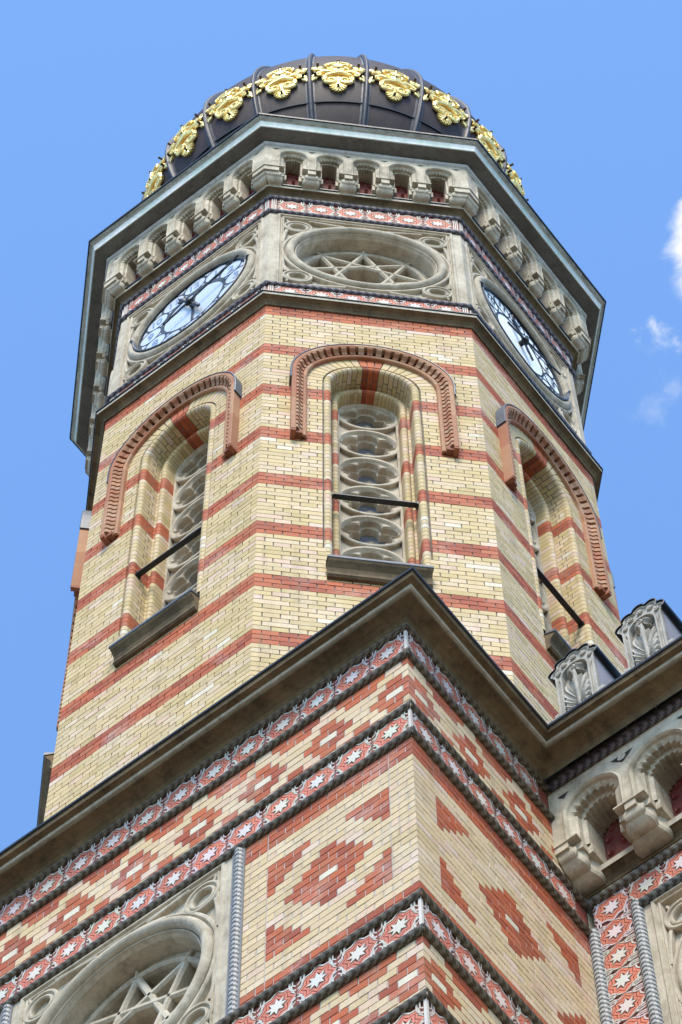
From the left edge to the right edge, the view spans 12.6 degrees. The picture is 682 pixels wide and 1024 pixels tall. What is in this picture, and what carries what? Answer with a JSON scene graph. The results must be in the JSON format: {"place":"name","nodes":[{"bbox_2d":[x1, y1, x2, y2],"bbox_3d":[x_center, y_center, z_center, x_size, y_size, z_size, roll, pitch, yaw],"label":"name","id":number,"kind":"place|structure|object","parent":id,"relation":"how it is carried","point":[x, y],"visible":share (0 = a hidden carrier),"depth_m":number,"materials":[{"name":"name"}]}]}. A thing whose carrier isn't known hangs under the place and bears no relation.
{"place":"outdoors","nodes":[
{"label":"outdoors","id":0,"kind":"place"},
{"bbox_2d":[0,0,681,851],"label":"sky","id":1,"kind":"structure","parent":0,"point":[583,98],"materials":[{"name":"blue"}]},
{"label":"ground","id":2,"kind":"structure","parent":0,"visible":0},
{"bbox_2d":[0,53,666,1023],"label":"clock tower","id":3,"kind":"structure","parent":2,"relation":"on","point":[342,587],"depth_m":25.29,"materials":[{"name":"brick"}]},
{"bbox_2d":[37,510,91,825],"bbox_3d":[-2.307,1.475,27.869,0.452,4.869,1.528,6,-65,-3],"label":"window","id":4,"kind":"structure","parent":3,"relation":"in","point":[48,757],"depth_m":28.13,"materials":[{"name":"brick"}]},
{"bbox_2d":[100,371,241,668],"bbox_3d":[-1.390,0.128,27.243,1.528,4.869,0.582,-35,-69,15],"label":"window","id":5,"kind":"structure","parent":3,"relation":"in","point":[165,567],"depth_m":27.91,"materials":[{"name":"brick"}]},
{"bbox_2d":[129,254,248,352],"bbox_3d":[-1.535,-2.128,31.706,1.600,1.467,0.132,-35,-69,15],"label":"tower clock","id":6,"kind":"object","parent":3,"relation":"attached to","point":[191,303],"visible":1,"depth_m":31.77,"materials":[{"name":"white glass"}]},
{"bbox_2d":[289,344,459,587],"bbox_3d":[0.269,-0.286,27.061,1.528,4.869,0.582,6,-65,-3],"label":"window","id":7,"kind":"structure","parent":3,"relation":"in","point":[376,522],"depth_m":27.68,"materials":[{"name":"brick"}]},
{"bbox_2d":[480,281,570,400],"bbox_3d":[1.877,-1.745,31.910,0.132,1.467,1.600,-35,-69,15],"label":"tower clock","id":8,"kind":"object","parent":3,"relation":"attached to","point":[525,345],"visible":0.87,"depth_m":32.06,"materials":[{"name":"white glass"}]},
{"bbox_2d":[495,403,611,661],"bbox_3d":[1.763,0.482,27.432,0.582,4.869,1.528,-35,-69,15],"label":"window","id":9,"kind":"structure","parent":3,"relation":"in","point":[550,497],"depth_m":28.43,"materials":[{"name":"brick"}]},
{"bbox_2d":[610,570,620,623],"bbox_3d":[2.436,1.436,29.373,0.104,2.174,1.528,6,-65,-3],"label":"window","id":10,"kind":"structure","parent":3,"relation":"in","point":[610,570],"depth_m":29.17,"materials":[{"name":"brick"}]},
{"bbox_2d":[542,635,681,1023],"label":"brick facade wall","id":11,"kind":"structure","parent":2,"relation":"on","point":[614,795],"depth_m":21.64,"materials":[{"name":"brick"}]},
{"bbox_2d":[548,643,627,753],"bbox_3d":[1.822,1.345,22.808,0.474,0.903,0.385,-35,-69,15],"label":"stone cresting","id":12,"kind":"object","parent":11,"relation":"on","point":[581,673],"visible":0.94,"depth_m":22.86,"materials":[{"name":"grey stone"}]},
{"bbox_2d":[615,598,681,708],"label":"stone cresting","id":13,"kind":"object","parent":11,"relation":"on","point":[648,628],"visible":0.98,"depth_m":22.71,"materials":[{"name":"grey stone"}]}
]}

